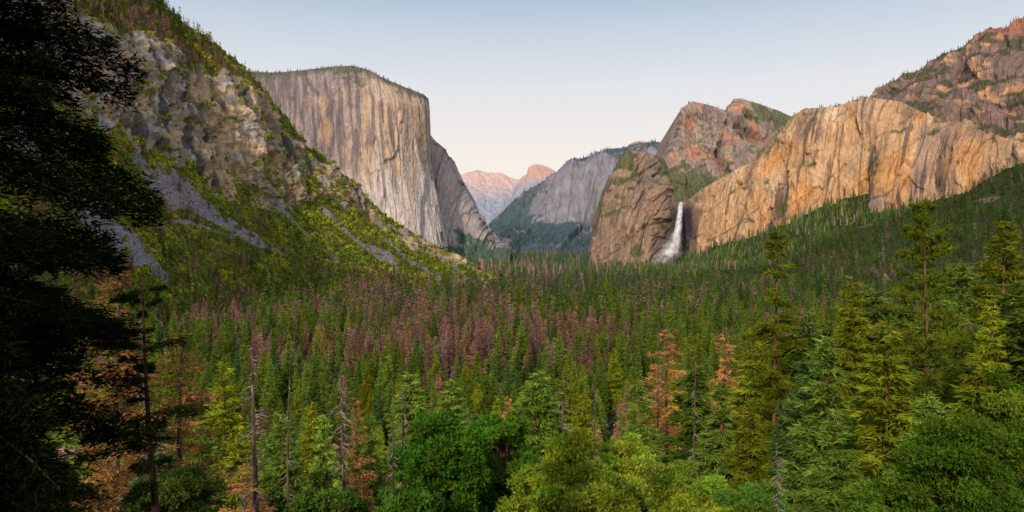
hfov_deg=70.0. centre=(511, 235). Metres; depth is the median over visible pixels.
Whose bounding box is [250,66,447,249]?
cliff
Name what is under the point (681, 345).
conifer tree
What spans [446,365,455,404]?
dead conifer
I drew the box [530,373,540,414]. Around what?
conifer tree
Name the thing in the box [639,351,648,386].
conifer tree
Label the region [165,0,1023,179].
sky
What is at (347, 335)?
dead conifer
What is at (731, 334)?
conifer tree
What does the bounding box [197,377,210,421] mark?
conifer tree
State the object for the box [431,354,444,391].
conifer tree
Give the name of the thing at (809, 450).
fir tree
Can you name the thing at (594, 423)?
bare snag
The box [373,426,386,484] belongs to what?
conifer tree
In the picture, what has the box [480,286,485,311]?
dead conifer
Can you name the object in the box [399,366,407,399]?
conifer tree
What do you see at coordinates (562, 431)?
conifer tree
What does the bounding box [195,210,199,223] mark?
dead conifer
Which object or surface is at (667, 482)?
broadleaf tree
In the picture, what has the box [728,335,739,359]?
conifer tree
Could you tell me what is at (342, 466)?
bare snag
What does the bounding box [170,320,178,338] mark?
conifer tree
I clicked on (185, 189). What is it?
scree
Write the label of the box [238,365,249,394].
conifer tree
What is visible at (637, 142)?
mountain
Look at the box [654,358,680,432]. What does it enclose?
conifer tree
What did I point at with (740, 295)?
conifer tree
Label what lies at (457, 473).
broadleaf tree
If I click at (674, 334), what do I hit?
dead conifer
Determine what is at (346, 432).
conifer tree
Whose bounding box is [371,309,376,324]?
dead conifer
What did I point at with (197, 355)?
conifer tree
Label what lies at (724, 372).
dead conifer
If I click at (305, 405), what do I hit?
conifer tree
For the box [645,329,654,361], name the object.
conifer tree
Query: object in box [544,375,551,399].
conifer tree
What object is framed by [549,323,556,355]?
conifer tree
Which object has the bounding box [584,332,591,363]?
dead conifer
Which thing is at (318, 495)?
broadleaf tree
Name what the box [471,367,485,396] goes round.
conifer tree
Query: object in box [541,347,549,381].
conifer tree
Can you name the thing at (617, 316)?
conifer tree
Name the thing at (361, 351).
dead conifer
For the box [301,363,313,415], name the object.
conifer tree
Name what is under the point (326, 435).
conifer tree
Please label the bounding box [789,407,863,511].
fir tree
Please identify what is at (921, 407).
broadleaf tree
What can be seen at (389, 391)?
conifer tree
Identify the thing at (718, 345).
dead conifer
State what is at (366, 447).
fir tree
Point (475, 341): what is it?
dead conifer
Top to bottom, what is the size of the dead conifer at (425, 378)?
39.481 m
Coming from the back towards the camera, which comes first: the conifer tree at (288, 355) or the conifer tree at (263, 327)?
the conifer tree at (263, 327)
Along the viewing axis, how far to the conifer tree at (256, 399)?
576.28 m
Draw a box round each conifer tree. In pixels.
[130,310,134,328]
[137,300,142,318]
[138,322,152,363]
[149,315,155,338]
[155,284,159,299]
[155,319,164,352]
[161,242,166,257]
[161,324,168,354]
[161,350,176,403]
[167,245,172,260]
[169,311,176,331]
[169,370,179,405]
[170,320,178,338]
[179,346,188,373]
[182,386,193,439]
[183,314,190,345]
[187,317,197,360]
[187,358,200,393]
[190,324,207,362]
[193,373,198,405]
[194,346,199,375]
[195,353,204,384]
[197,367,212,409]
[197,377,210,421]
[199,358,211,391]
[201,339,208,367]
[202,364,215,399]
[209,350,219,375]
[210,341,219,366]
[218,367,225,387]
[219,353,227,376]
[221,339,230,364]
[226,316,232,342]
[229,329,239,365]
[230,351,241,390]
[234,323,241,352]
[235,379,247,419]
[237,361,250,389]
[237,472,261,511]
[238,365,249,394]
[238,386,249,419]
[246,370,259,410]
[248,378,260,420]
[251,286,258,314]
[251,312,260,339]
[257,347,267,385]
[257,372,276,434]
[257,429,270,472]
[259,393,274,434]
[260,303,266,322]
[260,315,267,345]
[263,352,272,389]
[263,424,273,465]
[266,303,276,342]
[266,361,273,389]
[268,329,279,356]
[268,343,277,371]
[269,429,279,470]
[270,446,280,487]
[271,351,286,397]
[272,365,281,396]
[272,397,284,425]
[273,413,279,450]
[274,320,283,348]
[281,317,285,342]
[281,335,299,394]
[283,391,297,436]
[286,414,296,446]
[288,284,292,306]
[291,368,298,404]
[291,432,307,491]
[293,389,302,425]
[295,345,303,387]
[295,400,314,439]
[296,379,303,419]
[296,417,303,443]
[297,408,311,446]
[298,301,308,334]
[300,362,311,398]
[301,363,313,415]
[302,385,307,407]
[302,414,341,490]
[307,359,314,391]
[310,340,322,375]
[311,355,318,390]
[313,326,320,353]
[316,240,321,254]
[317,331,328,366]
[320,352,329,383]
[321,403,340,471]
[322,432,337,472]
[324,367,332,392]
[328,393,339,440]
[329,380,337,410]
[331,338,344,371]
[333,341,342,374]
[334,390,344,444]
[335,406,349,462]
[336,362,346,397]
[338,409,351,477]
[339,301,347,332]
[342,315,351,349]
[344,382,357,430]
[345,407,365,460]
[350,364,380,432]
[354,360,364,397]
[357,354,371,387]
[362,346,366,371]
[363,388,377,434]
[370,342,378,376]
[370,386,385,441]
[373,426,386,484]
[374,363,389,414]
[376,351,385,376]
[381,380,396,441]
[383,337,389,368]
[383,357,394,396]
[388,373,405,437]
[390,334,398,372]
[394,349,403,380]
[394,373,401,391]
[395,353,407,384]
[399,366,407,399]
[410,334,424,381]
[413,350,423,384]
[415,369,423,394]
[416,279,423,297]
[424,368,434,405]
[428,312,439,347]
[428,379,437,413]
[429,318,437,347]
[431,270,435,289]
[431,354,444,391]
[437,390,443,417]
[440,270,446,286]
[441,288,448,314]
[448,373,461,418]
[452,355,461,388]
[452,386,467,416]
[459,362,470,403]
[459,402,472,435]
[464,385,475,423]
[469,366,477,398]
[470,388,480,418]
[471,351,482,385]
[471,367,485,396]
[474,383,485,414]
[479,361,484,397]
[481,374,494,414]
[484,350,492,388]
[485,369,497,405]
[489,352,499,391]
[490,395,501,416]
[494,342,503,378]
[496,382,508,416]
[503,359,512,399]
[509,348,521,380]
[510,382,517,416]
[511,304,525,342]
[511,353,522,387]
[512,372,520,409]
[514,287,521,310]
[514,320,528,356]
[516,331,527,376]
[517,389,530,429]
[525,311,531,337]
[526,352,533,390]
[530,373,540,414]
[535,355,542,377]
[536,298,545,329]
[536,368,544,392]
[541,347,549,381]
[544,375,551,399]
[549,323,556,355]
[549,331,567,381]
[551,362,578,436]
[552,397,566,436]
[553,424,569,446]
[565,347,574,387]
[567,298,574,327]
[573,331,581,358]
[575,300,584,332]
[575,365,591,411]
[576,377,591,415]
[578,324,585,356]
[578,400,589,436]
[581,388,590,415]
[585,292,593,323]
[587,371,596,398]
[590,280,596,301]
[590,410,598,435]
[591,400,604,441]
[592,396,609,443]
[593,338,601,376]
[593,389,604,429]
[594,297,604,326]
[594,356,606,396]
[595,419,603,442]
[597,334,608,366]
[599,377,609,414]
[603,278,608,298]
[605,348,624,414]
[612,300,620,335]
[617,333,627,355]
[617,334,627,381]
[621,372,632,413]
[621,404,642,443]
[633,347,641,384]
[634,326,643,358]
[634,337,647,376]
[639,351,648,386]
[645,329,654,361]
[646,309,660,348]
[653,357,662,380]
[654,340,662,363]
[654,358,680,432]
[661,348,667,373]
[661,362,669,395]
[674,318,686,354]
[675,335,685,369]
[675,347,686,410]
[682,282,688,303]
[685,343,694,377]
[685,348,692,380]
[689,316,699,350]
[691,334,700,365]
[693,338,703,378]
[696,359,708,400]
[697,303,704,329]
[701,350,709,387]
[703,293,709,318]
[703,367,714,406]
[704,305,714,330]
[707,333,719,364]
[709,279,716,296]
[711,344,717,378]
[713,302,721,332]
[726,326,734,355]
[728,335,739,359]
[728,350,738,388]
[732,313,740,340]
[737,280,744,306]
[744,283,751,307]
[746,341,752,352]
[768,398,796,479]
[779,286,785,310]
[798,317,837,420]
[814,304,826,333]
[816,277,823,301]
[1001,207,1007,221]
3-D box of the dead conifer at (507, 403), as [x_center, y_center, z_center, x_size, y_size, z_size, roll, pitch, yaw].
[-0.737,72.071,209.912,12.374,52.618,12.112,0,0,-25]
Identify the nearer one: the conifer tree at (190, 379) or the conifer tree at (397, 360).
the conifer tree at (190, 379)
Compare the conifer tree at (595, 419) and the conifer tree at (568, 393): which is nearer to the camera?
the conifer tree at (595, 419)
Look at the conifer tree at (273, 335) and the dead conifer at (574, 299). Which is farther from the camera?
the dead conifer at (574, 299)
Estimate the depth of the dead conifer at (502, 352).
831.52 m
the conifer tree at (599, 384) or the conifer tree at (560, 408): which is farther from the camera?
the conifer tree at (599, 384)
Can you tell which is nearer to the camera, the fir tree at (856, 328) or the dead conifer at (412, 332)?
the fir tree at (856, 328)
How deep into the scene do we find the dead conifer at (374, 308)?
1308.53 m
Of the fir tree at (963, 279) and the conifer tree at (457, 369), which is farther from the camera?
the conifer tree at (457, 369)
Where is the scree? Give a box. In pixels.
[14,126,471,284]
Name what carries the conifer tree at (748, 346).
on the ground
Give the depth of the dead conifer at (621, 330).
937.57 m
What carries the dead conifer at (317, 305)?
on the ground
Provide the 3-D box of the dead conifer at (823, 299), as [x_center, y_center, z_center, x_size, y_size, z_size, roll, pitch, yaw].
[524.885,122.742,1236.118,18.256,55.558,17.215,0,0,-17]
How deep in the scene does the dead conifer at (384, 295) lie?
1488.90 m
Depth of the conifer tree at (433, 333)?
951.91 m
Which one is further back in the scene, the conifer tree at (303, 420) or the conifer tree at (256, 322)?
the conifer tree at (256, 322)
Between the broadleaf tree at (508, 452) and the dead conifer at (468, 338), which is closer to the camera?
the broadleaf tree at (508, 452)
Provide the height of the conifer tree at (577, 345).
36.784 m
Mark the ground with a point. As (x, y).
(612, 419)
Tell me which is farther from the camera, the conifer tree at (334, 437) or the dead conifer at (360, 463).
the conifer tree at (334, 437)
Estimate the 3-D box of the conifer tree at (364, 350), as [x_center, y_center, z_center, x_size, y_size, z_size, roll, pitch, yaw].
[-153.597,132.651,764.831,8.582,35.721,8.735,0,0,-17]
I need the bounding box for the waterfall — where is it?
[664,202,682,256]
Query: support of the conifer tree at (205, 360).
on the ground
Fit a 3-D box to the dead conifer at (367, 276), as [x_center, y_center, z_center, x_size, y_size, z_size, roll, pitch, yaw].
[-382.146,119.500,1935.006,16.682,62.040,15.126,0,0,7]
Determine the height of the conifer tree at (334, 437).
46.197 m
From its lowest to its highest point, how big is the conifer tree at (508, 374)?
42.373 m
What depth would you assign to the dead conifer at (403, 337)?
844.79 m
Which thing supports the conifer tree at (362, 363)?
on the ground
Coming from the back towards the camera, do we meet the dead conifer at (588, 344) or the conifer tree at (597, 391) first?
the dead conifer at (588, 344)
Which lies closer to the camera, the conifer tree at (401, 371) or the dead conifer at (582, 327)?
the conifer tree at (401, 371)
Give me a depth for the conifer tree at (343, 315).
1054.50 m
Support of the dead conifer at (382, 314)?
on the ground
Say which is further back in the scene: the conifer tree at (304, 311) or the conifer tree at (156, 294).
the conifer tree at (156, 294)
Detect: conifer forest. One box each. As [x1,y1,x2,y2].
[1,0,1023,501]
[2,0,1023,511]
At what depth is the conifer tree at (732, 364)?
696.62 m
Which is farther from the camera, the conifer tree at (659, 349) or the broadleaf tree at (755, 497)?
the conifer tree at (659, 349)
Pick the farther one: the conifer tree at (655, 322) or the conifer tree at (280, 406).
the conifer tree at (655, 322)
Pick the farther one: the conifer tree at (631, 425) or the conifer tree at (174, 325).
the conifer tree at (174, 325)
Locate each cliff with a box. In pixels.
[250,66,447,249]
[431,136,513,261]
[587,96,1023,265]
[656,98,790,202]
[832,18,1023,138]
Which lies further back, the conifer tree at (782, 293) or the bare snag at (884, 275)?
the conifer tree at (782, 293)
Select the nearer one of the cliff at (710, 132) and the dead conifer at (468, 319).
the dead conifer at (468, 319)
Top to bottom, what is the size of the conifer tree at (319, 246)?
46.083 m
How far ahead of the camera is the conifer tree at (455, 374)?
562.47 m
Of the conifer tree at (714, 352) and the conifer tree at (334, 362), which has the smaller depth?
the conifer tree at (714, 352)
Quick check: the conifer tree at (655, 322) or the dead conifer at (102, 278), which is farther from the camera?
the dead conifer at (102, 278)
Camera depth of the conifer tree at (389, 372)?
630.67 m
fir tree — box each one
[0,0,174,511]
[0,249,104,511]
[126,425,179,488]
[182,412,229,511]
[202,361,263,511]
[258,412,309,511]
[290,401,338,496]
[346,413,394,511]
[380,371,430,487]
[436,378,470,439]
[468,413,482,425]
[506,370,569,468]
[570,394,602,463]
[614,381,669,464]
[656,364,724,482]
[691,381,744,488]
[704,328,793,467]
[720,403,788,504]
[761,310,823,435]
[764,357,824,505]
[777,335,863,511]
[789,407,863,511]
[802,275,884,504]
[829,320,922,503]
[853,283,914,415]
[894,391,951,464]
[910,259,1000,415]
[938,220,1023,403]
[943,352,1023,506]
[955,279,1023,400]
[961,299,1011,411]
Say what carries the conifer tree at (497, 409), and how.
on the ground
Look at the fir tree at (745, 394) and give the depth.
134.72 m
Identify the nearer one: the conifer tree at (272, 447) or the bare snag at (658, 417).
the bare snag at (658, 417)
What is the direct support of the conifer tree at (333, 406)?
on the ground
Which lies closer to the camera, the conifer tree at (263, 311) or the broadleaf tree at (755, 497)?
the broadleaf tree at (755, 497)
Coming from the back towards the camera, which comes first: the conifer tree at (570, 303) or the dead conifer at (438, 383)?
the conifer tree at (570, 303)
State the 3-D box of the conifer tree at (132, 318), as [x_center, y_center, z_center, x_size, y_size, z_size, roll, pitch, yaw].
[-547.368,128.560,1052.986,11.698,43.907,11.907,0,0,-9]
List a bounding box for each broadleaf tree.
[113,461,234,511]
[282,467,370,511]
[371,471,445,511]
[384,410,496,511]
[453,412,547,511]
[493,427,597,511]
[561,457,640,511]
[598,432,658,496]
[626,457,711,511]
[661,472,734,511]
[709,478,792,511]
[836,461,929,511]
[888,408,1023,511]
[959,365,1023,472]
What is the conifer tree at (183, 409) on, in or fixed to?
on the ground
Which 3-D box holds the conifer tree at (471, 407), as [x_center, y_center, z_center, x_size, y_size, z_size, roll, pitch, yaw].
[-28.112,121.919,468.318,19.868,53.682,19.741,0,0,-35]
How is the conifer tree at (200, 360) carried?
on the ground
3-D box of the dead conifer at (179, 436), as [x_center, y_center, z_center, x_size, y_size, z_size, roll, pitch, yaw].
[-26.047,22.370,59.553,14.276,29.278,15.573,0,0,0]
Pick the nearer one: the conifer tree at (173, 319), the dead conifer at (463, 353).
the dead conifer at (463, 353)
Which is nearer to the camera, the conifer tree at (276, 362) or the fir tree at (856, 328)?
the fir tree at (856, 328)
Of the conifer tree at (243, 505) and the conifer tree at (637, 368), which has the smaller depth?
the conifer tree at (243, 505)
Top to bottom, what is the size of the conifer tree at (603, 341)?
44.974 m
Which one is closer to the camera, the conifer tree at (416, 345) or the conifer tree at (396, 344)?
the conifer tree at (416, 345)
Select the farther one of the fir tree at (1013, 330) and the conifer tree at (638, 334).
the conifer tree at (638, 334)
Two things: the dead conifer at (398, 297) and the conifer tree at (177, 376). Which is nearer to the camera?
the conifer tree at (177, 376)
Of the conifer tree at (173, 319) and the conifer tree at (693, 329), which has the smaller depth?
the conifer tree at (693, 329)
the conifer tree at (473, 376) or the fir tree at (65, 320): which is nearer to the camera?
the fir tree at (65, 320)
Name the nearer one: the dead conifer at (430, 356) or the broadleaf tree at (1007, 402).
the broadleaf tree at (1007, 402)
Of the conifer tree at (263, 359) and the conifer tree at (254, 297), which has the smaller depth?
the conifer tree at (263, 359)
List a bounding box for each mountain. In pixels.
[0,0,495,325]
[461,170,518,224]
[511,164,555,202]
[627,141,646,146]
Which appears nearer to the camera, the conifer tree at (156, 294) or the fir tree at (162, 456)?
the fir tree at (162, 456)
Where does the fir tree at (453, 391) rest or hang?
on the ground
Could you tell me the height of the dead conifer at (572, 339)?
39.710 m
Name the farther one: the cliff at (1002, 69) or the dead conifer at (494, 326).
the cliff at (1002, 69)
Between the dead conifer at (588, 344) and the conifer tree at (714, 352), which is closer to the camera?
the conifer tree at (714, 352)
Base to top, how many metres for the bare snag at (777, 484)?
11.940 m
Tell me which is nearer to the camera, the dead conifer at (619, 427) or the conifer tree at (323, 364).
the dead conifer at (619, 427)
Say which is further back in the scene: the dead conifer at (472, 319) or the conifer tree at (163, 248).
the conifer tree at (163, 248)
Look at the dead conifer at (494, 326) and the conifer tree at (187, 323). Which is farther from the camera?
the conifer tree at (187, 323)
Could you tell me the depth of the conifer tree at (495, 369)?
676.27 m
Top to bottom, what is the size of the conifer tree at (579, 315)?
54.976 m
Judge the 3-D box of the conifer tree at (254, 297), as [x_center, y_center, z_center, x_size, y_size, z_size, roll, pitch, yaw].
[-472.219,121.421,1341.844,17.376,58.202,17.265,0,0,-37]
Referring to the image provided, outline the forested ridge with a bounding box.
[488,141,683,252]
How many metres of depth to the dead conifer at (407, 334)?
878.16 m
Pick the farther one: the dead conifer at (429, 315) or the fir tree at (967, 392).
the dead conifer at (429, 315)
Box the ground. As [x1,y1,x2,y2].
[8,253,1021,510]
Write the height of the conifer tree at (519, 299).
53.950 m
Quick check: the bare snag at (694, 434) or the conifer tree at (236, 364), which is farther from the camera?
the conifer tree at (236, 364)
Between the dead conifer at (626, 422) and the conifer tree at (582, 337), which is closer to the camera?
the dead conifer at (626, 422)
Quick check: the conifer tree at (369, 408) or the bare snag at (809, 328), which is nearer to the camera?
the bare snag at (809, 328)
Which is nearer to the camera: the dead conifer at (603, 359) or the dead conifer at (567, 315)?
the dead conifer at (603, 359)
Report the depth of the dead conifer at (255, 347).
773.60 m
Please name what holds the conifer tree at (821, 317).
on the ground
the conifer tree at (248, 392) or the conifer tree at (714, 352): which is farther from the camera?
the conifer tree at (714, 352)
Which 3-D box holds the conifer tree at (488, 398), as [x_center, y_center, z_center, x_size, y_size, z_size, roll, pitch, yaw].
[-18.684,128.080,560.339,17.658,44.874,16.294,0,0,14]
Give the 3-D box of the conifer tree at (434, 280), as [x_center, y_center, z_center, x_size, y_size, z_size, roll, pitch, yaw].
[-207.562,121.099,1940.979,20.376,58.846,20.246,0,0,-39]
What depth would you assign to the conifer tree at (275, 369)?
640.34 m
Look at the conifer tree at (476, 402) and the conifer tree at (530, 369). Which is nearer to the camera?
the conifer tree at (476, 402)
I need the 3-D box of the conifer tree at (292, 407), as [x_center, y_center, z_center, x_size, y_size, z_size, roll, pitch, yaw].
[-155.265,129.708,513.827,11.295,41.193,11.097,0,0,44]
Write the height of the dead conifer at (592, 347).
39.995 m
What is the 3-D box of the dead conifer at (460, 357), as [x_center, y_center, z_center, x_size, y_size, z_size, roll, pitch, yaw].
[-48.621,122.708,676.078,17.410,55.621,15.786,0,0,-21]
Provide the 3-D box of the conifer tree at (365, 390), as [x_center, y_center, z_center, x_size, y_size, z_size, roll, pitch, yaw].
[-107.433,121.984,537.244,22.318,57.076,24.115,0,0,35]
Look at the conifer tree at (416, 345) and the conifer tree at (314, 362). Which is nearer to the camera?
the conifer tree at (314, 362)
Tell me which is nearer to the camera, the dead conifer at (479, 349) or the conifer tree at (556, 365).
the conifer tree at (556, 365)
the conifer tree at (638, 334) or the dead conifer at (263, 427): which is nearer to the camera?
the dead conifer at (263, 427)
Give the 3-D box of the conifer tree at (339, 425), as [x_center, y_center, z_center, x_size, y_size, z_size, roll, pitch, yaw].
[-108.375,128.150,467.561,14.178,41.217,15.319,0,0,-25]
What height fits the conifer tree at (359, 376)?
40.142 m
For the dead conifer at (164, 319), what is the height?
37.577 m
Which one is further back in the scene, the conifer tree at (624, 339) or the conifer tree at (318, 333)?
the conifer tree at (318, 333)
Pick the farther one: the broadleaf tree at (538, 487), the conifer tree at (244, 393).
the conifer tree at (244, 393)
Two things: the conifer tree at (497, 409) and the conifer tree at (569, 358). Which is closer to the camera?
the conifer tree at (497, 409)
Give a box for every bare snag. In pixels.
[114,310,169,503]
[225,347,281,511]
[277,373,300,507]
[328,367,356,490]
[383,387,399,511]
[388,386,409,488]
[555,368,576,444]
[590,386,601,460]
[652,336,661,461]
[685,356,702,478]
[768,450,788,511]
[795,299,822,375]
[880,240,887,301]
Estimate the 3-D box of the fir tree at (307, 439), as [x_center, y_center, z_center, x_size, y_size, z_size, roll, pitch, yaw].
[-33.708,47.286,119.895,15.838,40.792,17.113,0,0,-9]
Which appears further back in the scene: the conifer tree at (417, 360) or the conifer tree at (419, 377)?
the conifer tree at (417, 360)
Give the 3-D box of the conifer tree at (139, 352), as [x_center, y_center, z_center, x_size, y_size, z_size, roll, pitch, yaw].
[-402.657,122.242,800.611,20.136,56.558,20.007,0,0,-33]
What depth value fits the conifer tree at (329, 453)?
114.24 m
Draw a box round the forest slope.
[621,163,1023,325]
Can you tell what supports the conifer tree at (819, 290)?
on the ground
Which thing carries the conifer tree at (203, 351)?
on the ground
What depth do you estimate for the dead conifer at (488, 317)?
1117.20 m
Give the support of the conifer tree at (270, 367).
on the ground
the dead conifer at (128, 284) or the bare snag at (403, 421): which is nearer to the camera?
the bare snag at (403, 421)
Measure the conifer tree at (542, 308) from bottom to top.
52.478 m
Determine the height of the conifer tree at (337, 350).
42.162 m
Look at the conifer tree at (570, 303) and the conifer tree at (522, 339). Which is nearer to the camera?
the conifer tree at (522, 339)
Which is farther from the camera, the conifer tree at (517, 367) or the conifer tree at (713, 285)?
the conifer tree at (713, 285)
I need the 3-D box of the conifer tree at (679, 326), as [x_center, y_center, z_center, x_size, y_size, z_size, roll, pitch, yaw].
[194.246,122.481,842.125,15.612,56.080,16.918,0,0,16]
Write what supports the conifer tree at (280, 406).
on the ground
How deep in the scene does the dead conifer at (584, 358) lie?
775.51 m
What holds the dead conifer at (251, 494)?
on the ground
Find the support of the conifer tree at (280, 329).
on the ground
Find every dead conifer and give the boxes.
[56,263,188,511]
[95,267,99,282]
[98,274,105,282]
[120,332,261,506]
[126,269,131,286]
[129,257,134,272]
[161,308,167,327]
[176,176,181,192]
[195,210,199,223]
[210,322,217,349]
[214,261,218,274]
[214,288,221,308]
[215,275,220,291]
[216,306,221,329]
[218,463,277,511]
[232,302,236,321]
[240,395,247,427]
[241,458,260,510]
[246,307,252,332]
[247,323,259,371]
[258,404,269,451]
[276,335,283,363]
[300,321,308,349]
[308,343,312,366]
[311,322,321,349]
[314,296,319,315]
[318,338,328,368]
[324,321,330,341]
[333,322,340,346]
[337,378,348,413]
[338,397,379,510]
[342,324,349,352]
[343,341,357,379]
[350,334,356,360]
[354,335,363,366]
[361,324,368,353]
[364,305,368,328]
[365,269,369,290]
[367,335,373,355]
[370,294,376,318]
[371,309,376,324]
[379,302,386,334]
[382,286,386,306]
[384,269,389,286]
[389,318,395,347]
[392,333,397,356]
[394,288,401,317]
[399,331,408,357]
[400,338,405,365]
[402,308,407,328]
[406,329,412,350]
[410,315,418,343]
[416,316,424,339]
[420,289,428,319]
[422,358,431,394]
[423,324,428,350]
[426,338,434,369]
[428,312,430,334]
[429,375,443,406]
[436,308,440,330]
[438,314,443,340]
[440,344,448,383]
[444,319,454,372]
[446,301,455,334]
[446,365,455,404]
[450,331,458,366]
[452,338,464,383]
[454,314,461,340]
[460,340,468,369]
[462,331,470,357]
[465,318,471,343]
[465,323,470,357]
[467,279,472,303]
[467,342,476,377]
[470,310,474,337]
[473,329,478,357]
[474,330,483,364]
[476,300,480,320]
[477,317,486,353]
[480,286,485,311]
[485,330,494,364]
[486,309,491,327]
[491,314,500,353]
[499,338,504,364]
[501,289,507,315]
[501,396,511,418]
[508,339,513,365]
[519,302,524,328]
[525,344,534,372]
[527,331,536,360]
[535,314,540,338]
[535,321,544,350]
[552,315,558,336]
[560,316,565,339]
[563,312,572,335]
[568,306,571,325]
[569,326,575,352]
[570,310,578,338]
[572,288,577,309]
[577,317,585,343]
[579,338,588,375]
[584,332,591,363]
[586,360,591,384]
[587,306,598,337]
[587,341,598,372]
[590,385,594,408]
[598,348,608,381]
[603,313,609,338]
[610,311,616,338]
[610,397,625,439]
[617,321,625,342]
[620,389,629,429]
[622,412,637,436]
[631,330,686,454]
[633,314,637,338]
[657,324,662,344]
[671,330,678,361]
[704,333,744,431]
[716,334,721,356]
[725,356,731,378]
[820,292,825,315]
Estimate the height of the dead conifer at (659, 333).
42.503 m
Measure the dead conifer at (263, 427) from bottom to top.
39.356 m
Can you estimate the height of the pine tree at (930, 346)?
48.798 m
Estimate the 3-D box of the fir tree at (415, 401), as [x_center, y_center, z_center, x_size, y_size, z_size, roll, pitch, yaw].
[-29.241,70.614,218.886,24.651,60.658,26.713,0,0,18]
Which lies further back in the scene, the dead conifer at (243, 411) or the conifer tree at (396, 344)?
the conifer tree at (396, 344)
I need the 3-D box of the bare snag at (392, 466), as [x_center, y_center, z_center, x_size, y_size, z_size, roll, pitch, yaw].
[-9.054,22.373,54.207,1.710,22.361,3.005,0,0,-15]
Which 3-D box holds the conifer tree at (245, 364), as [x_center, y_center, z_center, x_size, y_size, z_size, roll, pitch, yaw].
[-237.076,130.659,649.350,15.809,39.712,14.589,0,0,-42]
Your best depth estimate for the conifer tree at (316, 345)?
739.22 m
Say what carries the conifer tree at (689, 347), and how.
on the ground
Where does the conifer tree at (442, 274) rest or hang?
on the ground
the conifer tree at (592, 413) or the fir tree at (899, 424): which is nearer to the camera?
the fir tree at (899, 424)
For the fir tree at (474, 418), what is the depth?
120.00 m
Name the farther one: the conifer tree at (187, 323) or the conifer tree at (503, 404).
the conifer tree at (187, 323)
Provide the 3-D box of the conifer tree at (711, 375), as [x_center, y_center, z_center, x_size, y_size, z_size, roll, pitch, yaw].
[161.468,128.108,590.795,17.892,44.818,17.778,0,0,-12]
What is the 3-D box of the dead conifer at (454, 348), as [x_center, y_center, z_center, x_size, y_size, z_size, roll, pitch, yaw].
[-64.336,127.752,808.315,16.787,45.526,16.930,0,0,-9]
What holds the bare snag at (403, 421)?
on the ground
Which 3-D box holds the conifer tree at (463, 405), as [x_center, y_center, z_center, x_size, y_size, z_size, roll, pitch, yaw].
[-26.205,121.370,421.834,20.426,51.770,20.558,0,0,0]
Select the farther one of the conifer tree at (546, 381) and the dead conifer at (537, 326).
the dead conifer at (537, 326)
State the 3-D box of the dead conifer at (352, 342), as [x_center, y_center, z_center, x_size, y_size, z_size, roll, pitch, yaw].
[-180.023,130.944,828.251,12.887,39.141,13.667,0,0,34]
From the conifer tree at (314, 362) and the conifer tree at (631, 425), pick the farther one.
the conifer tree at (314, 362)
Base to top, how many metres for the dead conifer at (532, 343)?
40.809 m
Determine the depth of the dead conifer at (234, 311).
1216.69 m
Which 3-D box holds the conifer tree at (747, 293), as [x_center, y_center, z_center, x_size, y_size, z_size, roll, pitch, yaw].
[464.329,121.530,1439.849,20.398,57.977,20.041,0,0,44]
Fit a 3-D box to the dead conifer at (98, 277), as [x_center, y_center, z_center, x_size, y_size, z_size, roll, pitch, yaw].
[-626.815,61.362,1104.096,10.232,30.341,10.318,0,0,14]
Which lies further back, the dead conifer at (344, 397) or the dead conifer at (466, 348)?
the dead conifer at (466, 348)
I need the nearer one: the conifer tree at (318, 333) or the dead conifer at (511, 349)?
the dead conifer at (511, 349)
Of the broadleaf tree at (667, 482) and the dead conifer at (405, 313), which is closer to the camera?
the broadleaf tree at (667, 482)
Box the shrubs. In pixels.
[0,0,496,329]
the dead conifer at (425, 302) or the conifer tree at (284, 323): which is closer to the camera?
the conifer tree at (284, 323)
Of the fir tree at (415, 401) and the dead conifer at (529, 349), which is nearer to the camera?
the fir tree at (415, 401)
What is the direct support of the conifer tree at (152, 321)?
on the ground
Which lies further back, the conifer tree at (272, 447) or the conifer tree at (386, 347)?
the conifer tree at (386, 347)
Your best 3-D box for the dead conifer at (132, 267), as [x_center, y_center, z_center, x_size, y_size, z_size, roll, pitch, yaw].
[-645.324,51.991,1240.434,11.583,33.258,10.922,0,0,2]
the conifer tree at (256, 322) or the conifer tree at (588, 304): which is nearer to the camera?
the conifer tree at (256, 322)
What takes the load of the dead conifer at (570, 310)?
on the ground
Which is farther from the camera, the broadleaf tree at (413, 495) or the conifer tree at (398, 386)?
the conifer tree at (398, 386)
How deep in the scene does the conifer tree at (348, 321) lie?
937.00 m
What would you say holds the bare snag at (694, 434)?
on the ground
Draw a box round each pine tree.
[71,284,200,511]
[726,222,807,488]
[847,197,970,475]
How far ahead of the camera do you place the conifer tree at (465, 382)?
641.05 m
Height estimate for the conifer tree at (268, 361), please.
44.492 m
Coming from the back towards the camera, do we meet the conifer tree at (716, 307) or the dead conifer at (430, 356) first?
the conifer tree at (716, 307)
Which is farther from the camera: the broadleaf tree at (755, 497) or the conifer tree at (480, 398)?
the conifer tree at (480, 398)
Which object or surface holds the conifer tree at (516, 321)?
on the ground
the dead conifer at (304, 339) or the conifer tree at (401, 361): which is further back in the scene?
the dead conifer at (304, 339)
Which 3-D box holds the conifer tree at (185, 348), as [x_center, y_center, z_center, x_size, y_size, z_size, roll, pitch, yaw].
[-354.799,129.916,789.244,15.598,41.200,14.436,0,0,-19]
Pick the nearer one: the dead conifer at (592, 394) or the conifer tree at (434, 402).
the conifer tree at (434, 402)
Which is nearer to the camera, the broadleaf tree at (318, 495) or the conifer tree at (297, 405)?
the broadleaf tree at (318, 495)

